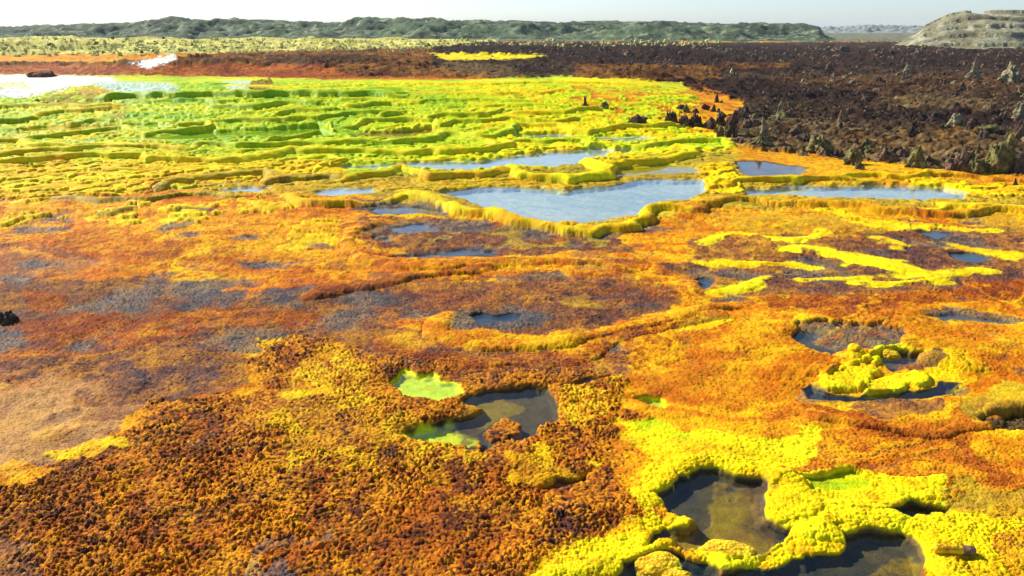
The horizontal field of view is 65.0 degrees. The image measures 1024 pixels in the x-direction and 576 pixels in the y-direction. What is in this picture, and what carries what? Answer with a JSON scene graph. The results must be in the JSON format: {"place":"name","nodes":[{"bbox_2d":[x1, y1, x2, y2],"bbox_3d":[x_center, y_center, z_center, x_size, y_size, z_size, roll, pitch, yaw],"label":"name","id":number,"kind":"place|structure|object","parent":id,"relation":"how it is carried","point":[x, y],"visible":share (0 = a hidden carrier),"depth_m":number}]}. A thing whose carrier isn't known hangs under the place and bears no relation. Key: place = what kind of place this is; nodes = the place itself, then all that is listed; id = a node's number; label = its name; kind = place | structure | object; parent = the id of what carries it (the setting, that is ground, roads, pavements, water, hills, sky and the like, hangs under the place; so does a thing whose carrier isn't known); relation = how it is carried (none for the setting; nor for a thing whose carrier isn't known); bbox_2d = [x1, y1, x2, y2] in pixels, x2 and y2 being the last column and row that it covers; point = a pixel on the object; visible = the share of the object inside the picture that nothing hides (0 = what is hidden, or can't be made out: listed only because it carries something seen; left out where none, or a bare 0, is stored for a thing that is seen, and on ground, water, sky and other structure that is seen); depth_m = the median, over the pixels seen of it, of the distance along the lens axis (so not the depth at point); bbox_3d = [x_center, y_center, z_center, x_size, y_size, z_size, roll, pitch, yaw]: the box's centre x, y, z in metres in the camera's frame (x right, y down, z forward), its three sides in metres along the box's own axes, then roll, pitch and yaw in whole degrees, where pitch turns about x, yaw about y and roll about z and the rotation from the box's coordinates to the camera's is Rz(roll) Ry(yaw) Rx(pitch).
{"place":"outdoors","nodes":[
{"label":"outdoors","id":0,"kind":"place"},
{"bbox_2d":[14,128,88,132],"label":"water","id":1,"kind":"structure","parent":0,"point":[55,129],"depth_m":31.77},
{"bbox_2d":[85,129,332,141],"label":"water","id":2,"kind":"structure","parent":0,"point":[234,134],"depth_m":30.92},
{"bbox_2d":[352,131,432,137],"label":"water","id":3,"kind":"structure","parent":0,"point":[399,135],"depth_m":30.88},
{"bbox_2d":[0,16,835,41],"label":"hills","id":4,"kind":"structure","parent":0,"point":[369,27],"depth_m":223.43},
{"bbox_2d":[0,33,1023,575],"bbox_3d":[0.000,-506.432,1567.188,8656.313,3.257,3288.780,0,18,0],"label":"ground","id":5,"kind":"structure","parent":0,"point":[480,331],"depth_m":11.71},
{"bbox_2d":[0,310,19,325],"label":"rock","id":6,"kind":"object","parent":5,"relation":"on","point":[8,317],"visible":1,"depth_m":11.41},
{"bbox_2d":[26,70,57,77],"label":"rock","id":7,"kind":"object","parent":5,"relation":"on","point":[39,74],"visible":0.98,"depth_m":54.55},
{"bbox_2d":[1,36,720,56],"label":"salt scrub","id":8,"kind":"object","parent":5,"relation":"on","point":[111,46],"visible":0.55,"depth_m":98.80},
{"bbox_2d":[581,96,588,105],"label":"rock","id":9,"kind":"object","parent":5,"relation":"on","point":[585,103],"visible":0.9,"depth_m":36.05},
{"bbox_2d":[600,101,608,108],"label":"rock","id":10,"kind":"object","parent":5,"relation":"on","point":[605,105],"visible":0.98,"depth_m":35.80},
{"bbox_2d":[628,114,647,123],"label":"rock","id":11,"kind":"object","parent":5,"relation":"on","point":[637,118],"visible":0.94,"depth_m":32.63},
{"bbox_2d":[634,550,682,575],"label":"mineral cushion","id":12,"kind":"object","parent":5,"relation":"on","point":[658,563],"visible":0.84,"depth_m":6.26},
{"bbox_2d":[665,110,678,122],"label":"rock","id":13,"kind":"object","parent":5,"relation":"on","point":[672,116],"visible":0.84,"depth_m":32.77},
{"bbox_2d":[662,569,692,575],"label":"mineral cushion","id":14,"kind":"object","parent":5,"relation":"on","point":[674,572],"visible":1,"depth_m":6.14},
{"bbox_2d":[678,115,690,125],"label":"rock","id":15,"kind":"object","parent":5,"relation":"on","point":[684,119],"visible":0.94,"depth_m":32.69},
{"bbox_2d":[683,104,689,112],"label":"rock","id":16,"kind":"object","parent":5,"relation":"on","point":[686,109],"visible":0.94,"depth_m":35.97},
{"bbox_2d":[689,111,702,127],"bbox_3d":[7.507,-6.873,32.679,0.626,0.704,0.570,-13,22,-35],"label":"rock","id":17,"kind":"object","parent":5,"relation":"on","point":[696,121],"visible":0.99,"depth_m":32.59},
{"bbox_2d":[701,103,710,109],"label":"rock","id":18,"kind":"object","parent":5,"relation":"on","point":[705,107],"visible":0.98,"depth_m":37.08},
{"bbox_2d":[703,117,716,126],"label":"rock","id":19,"kind":"object","parent":5,"relation":"on","point":[712,120],"visible":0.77,"depth_m":32.49},
{"bbox_2d":[707,122,713,129],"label":"rock","id":20,"kind":"object","parent":5,"relation":"on","point":[710,125],"visible":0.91,"depth_m":31.98},
{"bbox_2d":[710,105,716,111],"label":"rock","id":21,"kind":"object","parent":5,"relation":"on","point":[713,109],"visible":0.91,"depth_m":36.60},
{"bbox_2d":[714,91,722,102],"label":"rock","id":22,"kind":"object","parent":5,"relation":"on","point":[716,100],"visible":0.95,"depth_m":39.41},
{"bbox_2d":[716,123,723,136],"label":"rock","id":23,"kind":"object","parent":5,"relation":"on","point":[720,132],"visible":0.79,"depth_m":29.87},
{"bbox_2d":[716,111,725,125],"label":"rock","id":24,"kind":"object","parent":5,"relation":"on","point":[720,119],"visible":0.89,"depth_m":32.83},
{"bbox_2d":[697,539,756,555],"bbox_3d":[1.717,2.144,6.447,0.462,0.156,0.378,7,19,21],"label":"mineral cushion","id":25,"kind":"object","parent":5,"relation":"on","point":[732,546],"visible":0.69,"depth_m":6.46},
{"bbox_2d":[722,48,733,52],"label":"boulder","id":26,"kind":"object","parent":5,"relation":"on","point":[728,50],"visible":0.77,"depth_m":96.76},
{"bbox_2d":[724,113,736,137],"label":"salt pillar","id":27,"kind":"structure","parent":5,"relation":"on","point":[730,131],"depth_m":30.01},
{"bbox_2d":[730,136,747,143],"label":"rock","id":28,"kind":"object","parent":5,"relation":"on","point":[740,140],"visible":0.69,"depth_m":28.45},
{"bbox_2d":[737,108,748,117],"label":"rock","id":29,"kind":"object","parent":5,"relation":"on","point":[742,113],"visible":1,"depth_m":34.58},
{"bbox_2d":[742,118,761,128],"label":"rock","id":30,"kind":"object","parent":5,"relation":"on","point":[750,123],"visible":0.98,"depth_m":32.56},
{"bbox_2d":[750,116,772,145],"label":"salt pillar","id":31,"kind":"structure","parent":5,"relation":"on","point":[760,138],"depth_m":27.64},
{"bbox_2d":[759,113,767,118],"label":"stone","id":32,"kind":"object","parent":5,"relation":"on","point":[762,115],"visible":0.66,"depth_m":34.84},
{"bbox_2d":[511,45,1023,168],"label":"rubble","id":33,"kind":"object","parent":5,"relation":"on","point":[877,55],"visible":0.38,"depth_m":64.41},
{"bbox_2d":[769,100,790,120],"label":"salt pillar","id":34,"kind":"structure","parent":5,"relation":"on","point":[779,113],"depth_m":35.23},
{"bbox_2d":[787,101,794,107],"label":"stone","id":35,"kind":"object","parent":5,"relation":"on","point":[790,104],"visible":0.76,"depth_m":37.21},
{"bbox_2d":[789,126,802,136],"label":"rock","id":36,"kind":"object","parent":5,"relation":"on","point":[796,130],"visible":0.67,"depth_m":30.32},
{"bbox_2d":[797,151,807,155],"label":"rock","id":37,"kind":"object","parent":5,"relation":"on","point":[802,153],"visible":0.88,"depth_m":26.04},
{"bbox_2d":[802,132,810,141],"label":"rock","id":38,"kind":"object","parent":5,"relation":"on","point":[806,137],"visible":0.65,"depth_m":29.18},
{"bbox_2d":[806,133,833,151],"bbox_3d":[10.146,-4.790,26.410,0.783,0.542,0.809,-15,23,-38],"label":"salt mound","id":39,"kind":"object","parent":5,"relation":"on","point":[814,144],"visible":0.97,"depth_m":26.27},
{"bbox_2d":[816,146,824,154],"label":"rock","id":40,"kind":"object","parent":5,"relation":"on","point":[821,151],"visible":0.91,"depth_m":25.99},
{"bbox_2d":[825,62,833,70],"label":"rock","id":41,"kind":"object","parent":5,"relation":"on","point":[829,66],"visible":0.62,"depth_m":67.79},
{"bbox_2d":[829,73,839,80],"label":"stone","id":42,"kind":"object","parent":5,"relation":"on","point":[833,77],"visible":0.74,"depth_m":56.35},
{"bbox_2d":[833,148,838,155],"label":"stone","id":43,"kind":"object","parent":5,"relation":"on","point":[835,151],"visible":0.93,"depth_m":25.92},
{"bbox_2d":[836,109,848,129],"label":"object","id":44,"kind":"object","parent":5,"relation":"on","point":[839,123],"visible":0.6,"depth_m":31.48},
{"bbox_2d":[837,45,849,51],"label":"boulder","id":45,"kind":"object","parent":5,"relation":"on","point":[843,48],"visible":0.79,"depth_m":103.74},
{"bbox_2d":[844,107,854,113],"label":"stone","id":46,"kind":"object","parent":5,"relation":"on","point":[850,110],"visible":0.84,"depth_m":36.23},
{"bbox_2d":[848,78,855,84],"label":"stone","id":47,"kind":"object","parent":5,"relation":"on","point":[852,80],"visible":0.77,"depth_m":53.30},
{"bbox_2d":[843,147,862,165],"bbox_3d":[10.347,-4.002,24.395,0.578,0.554,0.452,0,18,0],"label":"boulder","id":48,"kind":"object","parent":5,"relation":"on","point":[852,157],"visible":0.97,"depth_m":24.33},
{"bbox_2d":[854,162,864,169],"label":"rock","id":49,"kind":"object","parent":5,"relation":"on","point":[859,165],"visible":0.98,"depth_m":23.39},
{"bbox_2d":[861,137,871,146],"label":"rock","id":50,"kind":"object","parent":5,"relation":"on","point":[867,141],"visible":0.98,"depth_m":27.12},
{"bbox_2d":[864,145,870,154],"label":"stone","id":51,"kind":"object","parent":5,"relation":"on","point":[867,150],"visible":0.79,"depth_m":26.73},
{"bbox_2d":[875,76,882,81],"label":"stone","id":52,"kind":"object","parent":5,"relation":"on","point":[878,79],"visible":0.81,"depth_m":57.17},
{"bbox_2d":[877,145,887,152],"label":"rock","id":53,"kind":"object","parent":5,"relation":"on","point":[881,149],"visible":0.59,"depth_m":25.21},
{"bbox_2d":[876,147,897,161],"bbox_3d":[11.479,-4.072,24.506,0.584,0.451,0.425,0,18,0],"label":"rock","id":54,"kind":"object","parent":5,"relation":"on","point":[887,155],"visible":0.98,"depth_m":24.45},
{"bbox_2d":[881,349,900,360],"bbox_3d":[4.877,0.863,10.374,0.282,0.142,0.227,0,18,0],"label":"mineral cushion","id":55,"kind":"object","parent":5,"relation":"on","point":[890,355],"visible":0.99,"depth_m":10.30},
{"bbox_2d":[893,146,902,150],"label":"rock","id":56,"kind":"object","parent":5,"relation":"on","point":[898,148],"visible":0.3,"depth_m":26.46},
{"bbox_2d":[896,148,907,157],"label":"rock","id":57,"kind":"object","parent":5,"relation":"on","point":[901,153],"visible":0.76,"depth_m":25.07},
{"bbox_2d":[903,64,912,73],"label":"rock","id":58,"kind":"object","parent":5,"relation":"on","point":[908,69],"visible":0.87,"depth_m":64.79},
{"bbox_2d":[906,125,915,136],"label":"rock","id":59,"kind":"object","parent":5,"relation":"on","point":[911,131],"visible":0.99,"depth_m":30.70},
{"bbox_2d":[904,143,930,168],"bbox_3d":[12.031,-3.882,23.686,0.859,0.748,0.540,5,19,16],"label":"boulder","id":60,"kind":"object","parent":5,"relation":"on","point":[915,158],"visible":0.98,"depth_m":23.60},
{"bbox_2d":[913,48,922,53],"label":"boulder","id":61,"kind":"object","parent":5,"relation":"on","point":[918,50],"visible":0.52,"depth_m":94.80},
{"bbox_2d":[919,113,927,118],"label":"stone","id":62,"kind":"object","parent":5,"relation":"on","point":[923,115],"visible":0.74,"depth_m":34.83},
{"bbox_2d":[920,44,926,49],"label":"boulder","id":63,"kind":"object","parent":5,"relation":"on","point":[923,47],"visible":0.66,"depth_m":117.13},
{"bbox_2d":[925,155,937,163],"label":"rock","id":64,"kind":"object","parent":5,"relation":"on","point":[928,159],"visible":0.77,"depth_m":24.47},
{"bbox_2d":[926,111,943,121],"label":"stone","id":65,"kind":"object","parent":5,"relation":"on","point":[935,116],"visible":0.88,"depth_m":33.95},
{"bbox_2d":[945,152,954,158],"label":"rock","id":66,"kind":"object","parent":5,"relation":"on","point":[950,155],"visible":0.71,"depth_m":25.27},
{"bbox_2d":[950,80,959,85],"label":"stone","id":67,"kind":"object","parent":5,"relation":"on","point":[952,83],"visible":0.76,"depth_m":54.97},
{"bbox_2d":[933,544,976,555],"bbox_3d":[3.481,2.062,6.335,0.316,0.080,0.079,3,18,2],"label":"crusted tube","id":68,"kind":"object","parent":5,"relation":"on","point":[966,550],"visible":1,"depth_m":6.30},
{"bbox_2d":[947,113,964,126],"bbox_3d":[17.838,-6.682,32.340,0.710,0.742,0.562,11,21,30],"label":"boulder","id":69,"kind":"object","parent":5,"relation":"on","point":[956,119],"visible":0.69,"depth_m":32.19},
{"bbox_2d":[945,146,969,170],"bbox_3d":[12.858,-3.680,23.067,0.600,0.764,0.681,-14,23,-38],"label":"rock","id":70,"kind":"object","parent":5,"relation":"on","point":[959,162],"visible":0.85,"depth_m":23.02},
{"bbox_2d":[957,82,964,90],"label":"stone","id":71,"kind":"object","parent":5,"relation":"on","point":[962,87],"visible":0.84,"depth_m":47.12},
{"bbox_2d":[964,118,973,129],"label":"rock","id":72,"kind":"object","parent":5,"relation":"on","point":[970,124],"visible":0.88,"depth_m":31.47},
{"bbox_2d":[965,57,980,78],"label":"boulder","id":73,"kind":"object","parent":5,"relation":"on","point":[974,72],"visible":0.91,"depth_m":60.23},
{"bbox_2d":[960,150,986,173],"bbox_3d":[13.242,-3.583,23.029,0.858,0.738,0.690,-13,22,-35],"label":"rock","id":74,"kind":"object","parent":5,"relation":"on","point":[974,166],"visible":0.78,"depth_m":22.87},
{"bbox_2d":[975,142,980,153],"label":"rock","id":75,"kind":"object","parent":5,"relation":"on","point":[977,151],"visible":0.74,"depth_m":25.86},
{"bbox_2d":[976,129,990,139],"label":"stone","id":76,"kind":"object","parent":5,"relation":"on","point":[983,134],"visible":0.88,"depth_m":28.86},
{"bbox_2d":[978,124,998,131],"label":"rock","id":77,"kind":"object","parent":5,"relation":"on","point":[994,128],"visible":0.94,"depth_m":31.07},
{"bbox_2d":[987,102,996,109],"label":"stone","id":78,"kind":"object","parent":5,"relation":"on","point":[992,106],"visible":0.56,"depth_m":37.10},
{"bbox_2d":[984,133,1015,173],"bbox_3d":[13.877,-3.796,23.007,1.071,1.260,0.853,0,18,0],"label":"boulder","id":79,"kind":"object","parent":5,"relation":"on","point":[1000,158],"visible":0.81,"depth_m":22.78},
{"bbox_2d":[999,111,1007,118],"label":"rock","id":80,"kind":"object","parent":5,"relation":"on","point":[1004,114],"visible":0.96,"depth_m":35.19},
{"bbox_2d":[997,61,1020,82],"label":"rock","id":81,"kind":"object","parent":5,"relation":"on","point":[1011,72],"visible":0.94,"depth_m":58.68},
{"bbox_2d":[1013,114,1019,121],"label":"stone","id":82,"kind":"object","parent":5,"relation":"on","point":[1016,118],"visible":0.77,"depth_m":35.06},
{"bbox_2d":[1011,153,1023,172],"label":"rock","id":83,"kind":"object","parent":5,"relation":"on","point":[1017,166],"visible":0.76,"depth_m":22.72},
{"bbox_2d":[1011,100,1023,118],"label":"boulder","id":84,"kind":"object","parent":5,"relation":"on","point":[1019,109],"visible":0.86,"depth_m":35.41},
{"bbox_2d":[1014,122,1023,138],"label":"salt pillar","id":85,"kind":"structure","parent":5,"relation":"on","point":[1019,133],"depth_m":29.89},
{"bbox_2d":[0,0,1023,26],"label":"sky","id":86,"kind":"structure","parent":0,"point":[821,13]},
{"bbox_2d":[517,135,573,137],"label":"water","id":87,"kind":"structure","parent":0,"point":[558,136],"depth_m":30.59},
{"bbox_2d":[599,137,650,141],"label":"water","id":88,"kind":"structure","parent":0,"point":[630,139],"depth_m":29.97},
{"bbox_2d":[820,24,922,32],"bbox_3d":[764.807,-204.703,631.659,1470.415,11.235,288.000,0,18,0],"label":"hills","id":89,"kind":"structure","parent":0,"point":[872,28],"depth_m":579.63},
{"bbox_2d":[895,10,1023,48],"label":"hill","id":90,"kind":"structure","parent":0,"point":[966,29],"depth_m":136.71}
]}

